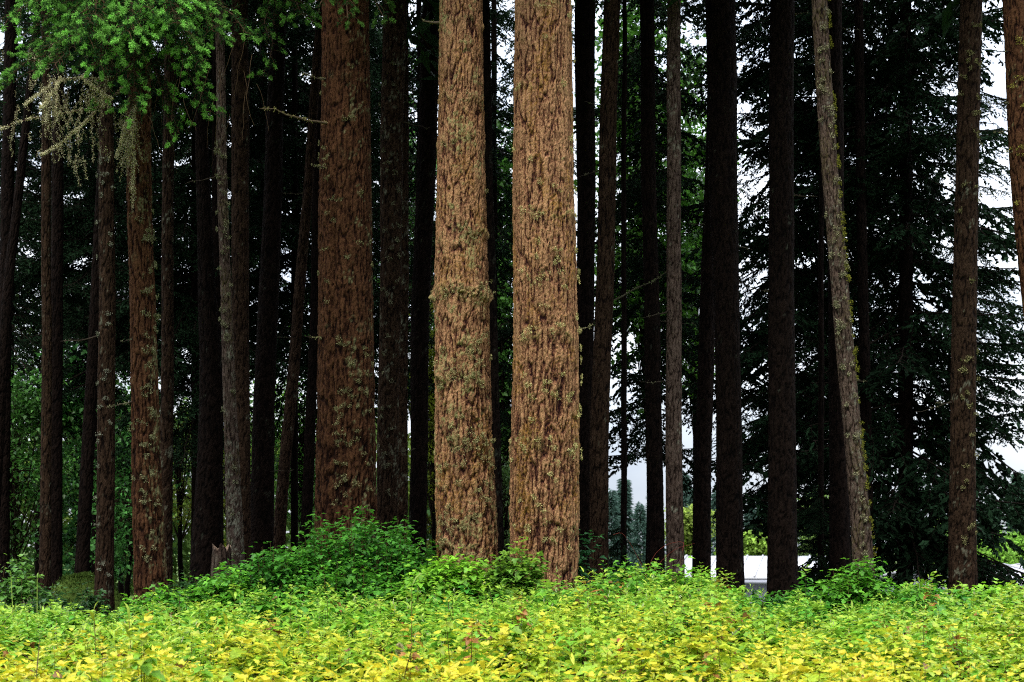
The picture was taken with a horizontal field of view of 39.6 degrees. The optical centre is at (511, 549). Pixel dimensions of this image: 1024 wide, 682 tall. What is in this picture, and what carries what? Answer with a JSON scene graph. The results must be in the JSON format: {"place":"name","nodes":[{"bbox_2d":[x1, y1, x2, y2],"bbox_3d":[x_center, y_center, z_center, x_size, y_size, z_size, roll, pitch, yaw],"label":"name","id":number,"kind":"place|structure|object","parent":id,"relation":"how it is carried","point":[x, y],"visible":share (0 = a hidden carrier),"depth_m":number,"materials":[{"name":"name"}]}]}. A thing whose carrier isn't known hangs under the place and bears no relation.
{"place":"outdoors","nodes":[
{"label":"outdoors","id":0,"kind":"place"},
{"bbox_2d":[19,552,896,606],"bbox_3d":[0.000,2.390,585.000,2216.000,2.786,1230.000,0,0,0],"label":"ground","id":1,"kind":"structure","parent":0,"point":[132,595],"depth_m":79.89,"materials":[{"name":"green plant"}]},
{"bbox_2d":[0,0,26,607],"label":"fir tree","id":2,"kind":"object","parent":1,"relation":"on","point":[7,159],"visible":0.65,"depth_m":26.90,"materials":[{"name":"brown plant"}]},
{"bbox_2d":[0,2,40,512],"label":"fir tree","id":3,"kind":"object","parent":1,"relation":"on","point":[7,300],"visible":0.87,"depth_m":23.94,"materials":[{"name":"brown plant"}]},
{"bbox_2d":[0,553,54,617],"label":"leafy shrub","id":4,"kind":"object","parent":1,"relation":"on","point":[19,595],"visible":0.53,"depth_m":16.15,"materials":[{"name":"green plant"}]},
{"bbox_2d":[0,0,85,447],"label":"spruce tree","id":5,"kind":"object","parent":1,"relation":"on","point":[31,321],"visible":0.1,"depth_m":38.48,"materials":[{"name":"green plant"}]},
{"bbox_2d":[0,0,91,587],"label":"spruce tree","id":6,"kind":"object","parent":1,"relation":"on","point":[21,90],"visible":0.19,"depth_m":29.98,"materials":[{"name":"green plant"}]},
{"bbox_2d":[10,358,83,590],"bbox_3d":[-9.656,-1.287,27.939,2.855,5.257,2.581,0,0,0],"label":"leafy bush","id":7,"kind":"object","parent":1,"relation":"on","point":[17,496],"visible":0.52,"depth_m":27.91,"materials":[{"name":"green plant"}]},
{"bbox_2d":[38,4,65,594],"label":"fir tree","id":8,"kind":"object","parent":1,"relation":"on","point":[45,559],"visible":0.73,"depth_m":19.45,"materials":[{"name":"brown plant"}]},
{"bbox_2d":[51,13,63,585],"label":"fir tree","id":9,"kind":"object","parent":1,"relation":"on","point":[57,215],"visible":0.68,"depth_m":24.91,"materials":[{"name":"brown plant"}]},
{"bbox_2d":[0,7,119,393],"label":"spruce tree","id":10,"kind":"object","parent":1,"relation":"on","point":[31,292],"visible":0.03,"depth_m":40.10,"materials":[{"name":"green plant"}]},
{"bbox_2d":[14,291,127,596],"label":"leafy tree","id":11,"kind":"object","parent":1,"relation":"on","point":[36,545],"depth_m":41.93,"materials":[{"name":"green plant"}]},
{"bbox_2d":[29,575,114,619],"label":"leafy shrub","id":12,"kind":"object","parent":1,"relation":"on","point":[90,602],"visible":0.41,"depth_m":18.50,"materials":[{"name":"green plant"}]},
{"bbox_2d":[74,150,98,573],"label":"fir tree","id":13,"kind":"object","parent":1,"relation":"on","point":[82,551],"visible":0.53,"depth_m":24.91,"materials":[{"name":"brown plant"}]},
{"bbox_2d":[51,571,128,618],"bbox_3d":[-6.199,0.768,20.503,1.847,0.942,1.350,0,0,0],"label":"moss mound","id":14,"kind":"object","parent":1,"relation":"on","point":[70,583],"visible":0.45,"depth_m":20.30,"materials":[{"name":"green plant"}]},
{"bbox_2d":[63,48,123,616],"bbox_3d":[-5.484,-10.531,19.442,5.682,23.822,4.624,0,0,0],"label":"fir tree","id":15,"kind":"object","parent":1,"relation":"on","point":[105,519],"visible":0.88,"depth_m":19.41,"materials":[{"name":"brown plant"}]},
{"bbox_2d":[0,3,195,574],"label":"spruce tree","id":16,"kind":"object","parent":1,"relation":"on","point":[77,250],"visible":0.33,"depth_m":28.69,"materials":[{"name":"green plant"}]},
{"bbox_2d":[14,15,190,392],"bbox_3d":[-10.906,-8.076,37.796,4.814,19.647,5.673,0,0,0],"label":"spruce tree","id":17,"kind":"object","parent":1,"relation":"on","point":[66,83],"visible":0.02,"depth_m":37.17,"materials":[{"name":"green plant"}]},
{"bbox_2d":[18,339,190,583],"bbox_3d":[-8.836,-1.544,30.006,4.200,5.778,3.172,0,0,0],"label":"leafy bush","id":18,"kind":"object","parent":1,"relation":"on","point":[69,539],"visible":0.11,"depth_m":29.70,"materials":[{"name":"green plant"}]},
{"bbox_2d":[63,378,189,600],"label":"leafy tree","id":19,"kind":"object","parent":1,"relation":"on","point":[120,587],"visible":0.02,"depth_m":43.92,"materials":[{"name":"green plant"}]},
{"bbox_2d":[65,404,189,602],"bbox_3d":[-7.606,-0.797,27.933,2.858,4.293,2.179,0,0,0],"label":"leafy bush","id":20,"kind":"object","parent":1,"relation":"on","point":[126,508],"visible":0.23,"depth_m":27.87,"materials":[{"name":"green plant"}]},
{"bbox_2d":[0,0,268,607],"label":"fir tree","id":21,"kind":"object","parent":1,"relation":"on","point":[129,26],"visible":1,"depth_m":16.98,"materials":[{"name":"red plant"}]},
{"bbox_2d":[63,29,249,382],"bbox_3d":[-8.652,-7.205,32.923,4.332,17.390,4.140,0,0,28],"label":"spruce tree","id":22,"kind":"object","parent":1,"relation":"on","point":[124,206],"visible":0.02,"depth_m":32.84,"materials":[{"name":"green plant"}]},
{"bbox_2d":[116,579,208,618],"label":"leafy shrub","id":23,"kind":"object","parent":1,"relation":"on","point":[164,598],"visible":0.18,"depth_m":16.28,"materials":[{"name":"green plant"}]},
{"bbox_2d":[160,32,175,589],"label":"fir tree","id":24,"kind":"object","parent":1,"relation":"on","point":[167,362],"visible":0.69,"depth_m":21.92,"materials":[{"name":"brown plant"}]},
{"bbox_2d":[173,399,190,596],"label":"leafy bush","id":25,"kind":"object","parent":1,"relation":"on","point":[179,493],"visible":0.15,"depth_m":32.96,"materials":[{"name":"green plant"}]},
{"bbox_2d":[75,0,307,537],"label":"spruce tree","id":26,"kind":"object","parent":1,"relation":"on","point":[186,317],"visible":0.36,"depth_m":27.61,"materials":[{"name":"green plant"}]},
{"bbox_2d":[189,0,223,588],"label":"fir tree","id":27,"kind":"object","parent":1,"relation":"on","point":[206,530],"visible":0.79,"depth_m":21.87,"materials":[{"name":"brown plant"}]},
{"bbox_2d":[185,0,244,582],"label":"fir tree","id":28,"kind":"object","parent":1,"relation":"on","point":[234,526],"visible":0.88,"depth_m":19.93,"materials":[{"name":"brown plant"}]},
{"bbox_2d":[212,12,223,545],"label":"fir tree","id":29,"kind":"object","parent":1,"relation":"on","point":[214,225],"visible":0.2,"depth_m":26.93,"materials":[{"name":"brown plant"}]},
{"bbox_2d":[151,4,289,353],"bbox_3d":[-8.208,-8.065,39.330,4.355,19.670,5.517,0,0,-13],"label":"spruce tree","id":30,"kind":"object","parent":1,"relation":"on","point":[186,154],"visible":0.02,"depth_m":38.72,"materials":[{"name":"green plant"}]},
{"bbox_2d":[210,543,231,579],"bbox_3d":[-3.794,0.597,18.609,0.527,1.387,0.532,0,0,0],"label":"tree stump","id":31,"kind":"object","parent":1,"relation":"on","point":[221,553],"visible":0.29,"depth_m":18.49,"materials":[{"name":"brown wood"}]},
{"bbox_2d":[170,562,276,617],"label":"leafy shrub","id":32,"kind":"object","parent":1,"relation":"on","point":[201,590],"visible":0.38,"depth_m":16.16,"materials":[{"name":"green plant"}]},
{"bbox_2d":[176,0,315,386],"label":"spruce tree","id":33,"kind":"object","parent":1,"relation":"on","point":[260,199],"visible":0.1,"depth_m":30.70,"materials":[{"name":"green plant"}]},
{"bbox_2d":[181,3,315,357],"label":"spruce tree","id":34,"kind":"object","parent":1,"relation":"on","point":[251,268],"visible":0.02,"depth_m":41.96,"materials":[{"name":"green plant"}]},
{"bbox_2d":[185,380,316,536],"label":"leafy tree","id":35,"kind":"object","parent":1,"relation":"on","point":[275,482],"visible":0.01,"depth_m":45.65,"materials":[{"name":"green plant"}]},
{"bbox_2d":[16,398,509,595],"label":"woods","id":36,"kind":"object","parent":1,"relation":"on","point":[186,546],"visible":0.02,"depth_m":54.55,"materials":[{"name":"green plant"}]},
{"bbox_2d":[193,541,345,614],"bbox_3d":[-2.831,0.523,16.787,1.972,1.274,1.466,0,0,0],"label":"leafy shrub","id":37,"kind":"object","parent":1,"relation":"on","point":[267,575],"visible":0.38,"depth_m":16.56,"materials":[{"name":"green plant"}]},
{"bbox_2d":[231,0,319,582],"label":"fir tree","id":38,"kind":"object","parent":1,"relation":"on","point":[240,211],"visible":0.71,"depth_m":21.39,"materials":[{"name":"brown plant"}]},
{"bbox_2d":[250,326,316,549],"bbox_3d":[-5.204,-1.906,34.035,3.828,7.019,2.910,0,0,0],"label":"leafy bush","id":39,"kind":"object","parent":1,"relation":"on","point":[301,427],"visible":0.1,"depth_m":33.92,"materials":[{"name":"green plant"}]},
{"bbox_2d":[246,0,321,582],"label":"fir tree","id":40,"kind":"object","parent":1,"relation":"on","point":[262,476],"visible":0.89,"depth_m":22.36,"materials":[{"name":"brown plant"}]},
{"bbox_2d":[273,0,321,564],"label":"fir tree","id":41,"kind":"object","parent":1,"relation":"on","point":[281,501],"visible":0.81,"depth_m":24.43,"materials":[{"name":"brown plant"}]},
{"bbox_2d":[229,0,379,557],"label":"spruce tree","id":42,"kind":"object","parent":1,"relation":"on","point":[296,38],"visible":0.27,"depth_m":29.92,"materials":[{"name":"green plant"}]},
{"bbox_2d":[300,1,321,554],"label":"fir tree","id":43,"kind":"object","parent":1,"relation":"on","point":[308,461],"visible":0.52,"depth_m":26.92,"materials":[{"name":"brown plant"}]},
{"bbox_2d":[254,560,415,614],"bbox_3d":[-1.888,0.616,16.441,2.474,1.044,1.815,0,0,0],"label":"leafy shrub","id":44,"kind":"object","parent":1,"relation":"on","point":[343,580],"visible":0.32,"depth_m":16.19,"materials":[{"name":"green plant"}]},
{"bbox_2d":[251,0,433,372],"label":"spruce tree","id":45,"kind":"object","parent":1,"relation":"on","point":[373,254],"visible":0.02,"depth_m":38.88,"materials":[{"name":"green plant"}]},
{"bbox_2d":[252,505,444,608],"bbox_3d":[-1.857,0.289,17.202,2.598,1.689,1.904,0,0,0],"label":"leafy shrub","id":46,"kind":"object","parent":1,"relation":"on","point":[346,558],"visible":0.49,"depth_m":16.90,"materials":[{"name":"green plant"}]},
{"bbox_2d":[260,0,439,587],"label":"fir tree","id":47,"kind":"object","parent":1,"relation":"on","point":[345,466],"visible":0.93,"depth_m":18.71,"materials":[{"name":"red plant"}]},
{"bbox_2d":[274,0,434,472],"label":"spruce tree","id":48,"kind":"object","parent":1,"relation":"on","point":[377,61],"visible":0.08,"depth_m":34.02,"materials":[{"name":"green plant"}]},
{"bbox_2d":[305,15,438,353],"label":"spruce tree","id":49,"kind":"object","parent":1,"relation":"on","point":[411,118],"visible":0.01,"depth_m":41.39,"materials":[{"name":"green plant"}]},
{"bbox_2d":[397,3,408,553],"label":"fir tree","id":50,"kind":"object","parent":1,"relation":"on","point":[402,509],"visible":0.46,"depth_m":22.42,"materials":[{"name":"brown plant"}]},
{"bbox_2d":[377,0,430,571],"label":"fir tree","id":51,"kind":"object","parent":1,"relation":"on","point":[392,106],"visible":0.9,"depth_m":20.36,"materials":[{"name":"brown plant"}]},
{"bbox_2d":[372,45,436,471],"bbox_3d":[-2.021,-5.502,36.014,3.240,14.664,2.941,0,0,-13],"label":"maple tree","id":52,"kind":"object","parent":1,"relation":"on","point":[432,283],"visible":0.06,"depth_m":35.97,"materials":[{"name":"green plant"}]},
{"bbox_2d":[407,303,436,567],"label":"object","id":53,"kind":"object","parent":1,"relation":"on","point":[431,517],"visible":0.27,"depth_m":26.95,"materials":[{"name":"green plant"}]},
{"bbox_2d":[409,0,438,562],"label":"fir tree","id":54,"kind":"object","parent":1,"relation":"on","point":[423,231],"visible":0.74,"depth_m":22.88,"materials":[{"name":"brown plant"}]},
{"bbox_2d":[369,0,508,403],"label":"spruce tree","id":55,"kind":"object","parent":1,"relation":"on","point":[376,96],"visible":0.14,"depth_m":28.07,"materials":[{"name":"green plant"}]},
{"bbox_2d":[374,0,514,416],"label":"spruce tree","id":56,"kind":"object","parent":1,"relation":"on","point":[505,36],"visible":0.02,"depth_m":39.82,"materials":[{"name":"green plant"}]},
{"bbox_2d":[381,547,519,613],"bbox_3d":[-0.683,0.544,16.074,1.704,1.165,1.215,0,0,0],"label":"leafy shrub","id":57,"kind":"object","parent":1,"relation":"on","point":[431,576],"visible":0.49,"depth_m":15.92,"materials":[{"name":"green plant"}]},
{"bbox_2d":[482,0,504,566],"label":"fir tree","id":58,"kind":"object","parent":1,"relation":"on","point":[494,370],"visible":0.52,"depth_m":20.43,"materials":[{"name":"brown plant"}]},
{"bbox_2d":[432,0,576,442],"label":"spruce tree","id":59,"kind":"object","parent":1,"relation":"on","point":[505,116],"visible":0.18,"depth_m":29.80,"materials":[{"name":"green plant"}]},
{"bbox_2d":[497,108,513,563],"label":"maple tree","id":60,"kind":"object","parent":1,"relation":"on","point":[505,303],"visible":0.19,"depth_m":37.72,"materials":[{"name":"green plant"}]},
{"bbox_2d":[501,452,509,563],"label":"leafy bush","id":61,"kind":"object","parent":1,"relation":"on","point":[506,502],"visible":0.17,"depth_m":33.92,"materials":[{"name":"green plant"}]},
{"bbox_2d":[0,557,1023,681],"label":"ground cover","id":62,"kind":"object","parent":1,"relation":"on","point":[709,633],"visible":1,"depth_m":11.22,"materials":[{"name":"green plant"}]},
{"bbox_2d":[421,0,609,581],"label":"fir tree","id":63,"kind":"object","parent":1,"relation":"on","point":[461,296],"visible":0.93,"depth_m":17.23,"materials":[{"name":"orange plant"}]},
{"bbox_2d":[475,536,564,607],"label":"leafy shrub","id":64,"kind":"object","parent":1,"relation":"on","point":[515,572],"visible":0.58,"depth_m":15.88,"materials":[{"name":"green plant"}]},
{"bbox_2d":[508,0,593,597],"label":"fir tree","id":65,"kind":"object","parent":1,"relation":"on","point":[544,465],"visible":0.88,"depth_m":16.67,"materials":[{"name":"orange plant"}]},
{"bbox_2d":[497,0,628,487],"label":"spruce tree","id":66,"kind":"object","parent":1,"relation":"on","point":[509,135],"visible":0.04,"depth_m":37.40,"materials":[{"name":"green plant"}]},
{"bbox_2d":[574,0,595,583],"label":"fir tree","id":67,"kind":"object","parent":1,"relation":"on","point":[584,39],"visible":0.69,"depth_m":22.38,"materials":[{"name":"brown plant"}]},
{"bbox_2d":[578,529,607,590],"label":"leafy shrub","id":68,"kind":"object","parent":1,"relation":"on","point":[580,562],"visible":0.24,"depth_m":17.73,"materials":[{"name":"green plant"}]},
{"bbox_2d":[608,488,620,581],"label":"conifer","id":69,"kind":"object","parent":1,"relation":"on","point":[613,504],"visible":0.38,"depth_m":104.75,"materials":[{"name":"green plant"}]},
{"bbox_2d":[579,0,665,589],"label":"fir tree","id":70,"kind":"object","parent":1,"relation":"on","point":[599,431],"visible":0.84,"depth_m":19.89,"materials":[{"name":"brown plant"}]},
{"bbox_2d":[588,555,664,597],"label":"leafy shrub","id":71,"kind":"object","parent":1,"relation":"on","point":[616,587],"visible":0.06,"depth_m":16.62,"materials":[{"name":"green plant"}]},
{"bbox_2d":[612,479,641,581],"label":"conifer","id":72,"kind":"object","parent":1,"relation":"on","point":[629,509],"visible":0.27,"depth_m":111.70,"materials":[{"name":"green plant"}]},
{"bbox_2d":[608,0,647,594],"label":"young tree","id":73,"kind":"object","parent":1,"relation":"on","point":[622,545],"visible":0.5,"depth_m":23.96,"materials":[{"name":"brown plant"}]},
{"bbox_2d":[628,501,646,577],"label":"conifer","id":74,"kind":"object","parent":1,"relation":"on","point":[639,527],"visible":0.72,"depth_m":99.78,"materials":[{"name":"green plant"}]},
{"bbox_2d":[573,0,742,552],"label":"spruce tree","id":75,"kind":"object","parent":1,"relation":"on","point":[633,191],"visible":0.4,"depth_m":28.86,"materials":[{"name":"green plant"}]},
{"bbox_2d":[572,0,748,573],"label":"maple tree","id":76,"kind":"object","parent":1,"relation":"on","point":[633,30],"visible":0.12,"depth_m":32.65,"materials":[{"name":"green plant"}]},
{"bbox_2d":[643,0,684,584],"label":"fir tree","id":77,"kind":"object","parent":1,"relation":"on","point":[674,470],"visible":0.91,"depth_m":19.91,"materials":[{"name":"brown plant"}]},
{"bbox_2d":[640,0,694,577],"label":"fir tree","id":78,"kind":"object","parent":1,"relation":"on","point":[654,474],"visible":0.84,"depth_m":21.40,"materials":[{"name":"brown plant"}]},
{"bbox_2d":[627,2,714,458],"bbox_3d":[3.583,-6.542,30.858,2.613,16.716,2.532,0,0,26],"label":"spruce tree","id":79,"kind":"object","parent":1,"relation":"on","point":[692,85],"visible":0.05,"depth_m":31.03,"materials":[{"name":"green plant"}]},
{"bbox_2d":[631,556,745,603],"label":"leafy shrub","id":80,"kind":"object","parent":1,"relation":"on","point":[688,579],"visible":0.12,"depth_m":15.74,"materials":[{"name":"green plant"}]},
{"bbox_2d":[664,504,715,556],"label":"round bush","id":81,"kind":"object","parent":1,"relation":"on","point":[688,522],"visible":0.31,"depth_m":67.64,"materials":[{"name":"green plant"}]},
{"bbox_2d":[687,101,714,582],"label":"fir tree","id":82,"kind":"object","parent":1,"relation":"on","point":[701,551],"visible":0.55,"depth_m":21.39,"materials":[{"name":"brown plant"}]},
{"bbox_2d":[663,51,761,549],"bbox_3d":[4.611,-4.980,35.935,2.977,15.176,2.890,0,0,-31],"label":"maple tree","id":83,"kind":"object","parent":1,"relation":"on","point":[700,237],"visible":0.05,"depth_m":35.89,"materials":[{"name":"green plant"}]},
{"bbox_2d":[654,0,810,491],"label":"spruce tree","id":84,"kind":"object","parent":1,"relation":"on","point":[750,378],"visible":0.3,"depth_m":27.91,"materials":[{"name":"green plant"}]},
{"bbox_2d":[705,0,766,592],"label":"fir tree","id":85,"kind":"object","parent":1,"relation":"on","point":[721,93],"visible":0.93,"depth_m":20.34,"materials":[{"name":"brown plant"}]},
{"bbox_2d":[713,524,767,555],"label":"round bush","id":86,"kind":"object","parent":1,"relation":"on","point":[752,546],"visible":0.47,"depth_m":65.32,"materials":[{"name":"green plant"}]},
{"bbox_2d":[684,555,828,603],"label":"white shed","id":87,"kind":"structure","parent":1,"relation":"on","point":[755,571],"depth_m":53.33,"materials":[{"name":"paint"}]},
{"bbox_2d":[658,0,877,597],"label":"fir tree","id":88,"kind":"object","parent":1,"relation":"on","point":[862,536],"visible":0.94,"depth_m":17.91,"materials":[{"name":"brown plant"}]},
{"bbox_2d":[681,0,898,537],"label":"spruce tree","id":89,"kind":"object","parent":1,"relation":"on","point":[754,353],"visible":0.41,"depth_m":26.60,"materials":[{"name":"green plant"}]},
{"bbox_2d":[764,0,817,601],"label":"fir tree","id":90,"kind":"object","parent":1,"relation":"on","point":[782,562],"visible":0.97,"depth_m":19.85,"materials":[{"name":"brown plant"}]},
{"bbox_2d":[746,584,838,618],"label":"leafy shrub","id":91,"kind":"object","parent":1,"relation":"on","point":[780,599],"visible":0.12,"depth_m":16.25,"materials":[{"name":"green plant"}]},
{"bbox_2d":[797,138,851,601],"bbox_3d":[4.995,-6.389,23.538,1.680,16.023,1.791,0,0,-37],"label":"young tree","id":92,"kind":"object","parent":1,"relation":"on","point":[818,528],"visible":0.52,"depth_m":23.46,"materials":[{"name":"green plant"}]},
{"bbox_2d":[741,0,932,490],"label":"spruce tree","id":93,"kind":"object","parent":1,"relation":"on","point":[808,61],"visible":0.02,"depth_m":35.49,"materials":[{"name":"green plant"}]},
{"bbox_2d":[827,0,858,614],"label":"fir tree","id":94,"kind":"object","parent":1,"relation":"on","point":[839,530],"visible":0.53,"depth_m":22.88,"materials":[{"name":"brown plant"}]},
{"bbox_2d":[737,0,953,506],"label":"spruce tree","id":95,"kind":"object","parent":1,"relation":"on","point":[810,68],"visible":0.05,"depth_m":28.77,"materials":[{"name":"green plant"}]},
{"bbox_2d":[808,556,904,615],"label":"leafy shrub","id":96,"kind":"object","parent":1,"relation":"on","point":[864,588],"visible":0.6,"depth_m":16.36,"materials":[{"name":"green plant"}]},
{"bbox_2d":[854,0,873,555],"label":"fir tree","id":97,"kind":"object","parent":1,"relation":"on","point":[864,347],"visible":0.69,"depth_m":24.93,"materials":[{"name":"brown plant"}]},
{"bbox_2d":[743,0,1023,598],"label":"spruce tree","id":98,"kind":"object","parent":1,"relation":"on","point":[909,535],"visible":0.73,"depth_m":25.45,"materials":[{"name":"green plant"}]},
{"bbox_2d":[915,0,983,596],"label":"fir tree","id":99,"kind":"object","parent":1,"relation":"on","point":[962,547],"visible":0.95,"depth_m":18.37,"materials":[{"name":"brown plant"}]},
{"bbox_2d":[894,0,1023,492],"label":"spruce tree","id":100,"kind":"object","parent":1,"relation":"on","point":[1002,306],"visible":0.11,"depth_m":32.81,"materials":[{"name":"green plant"}]},
{"bbox_2d":[936,0,1023,316],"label":"fir tree","id":101,"kind":"object","parent":1,"relation":"on","point":[1013,19],"visible":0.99,"depth_m":16.91,"materials":[{"name":"red plant"}]},
{"bbox_2d":[944,577,1020,605],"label":"leafy shrub","id":102,"kind":"object","parent":1,"relation":"on","point":[991,590],"visible":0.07,"depth_m":15.94,"materials":[{"name":"green plant"}]},
{"bbox_2d":[977,538,1020,564],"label":"round bush","id":103,"kind":"object","parent":1,"relation":"on","point":[1006,558],"visible":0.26,"depth_m":61.42,"materials":[{"name":"green plant"}]},
{"bbox_2d":[999,530,1023,562],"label":"round bush","id":104,"kind":"object","parent":1,"relation":"on","point":[1018,541],"visible":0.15,"depth_m":65.45,"materials":[{"name":"green plant"}]},
{"bbox_2d":[0,0,1023,551],"label":"sky","id":105,"kind":"structure","parent":0,"point":[1014,459],"materials":[{"name":"white"}]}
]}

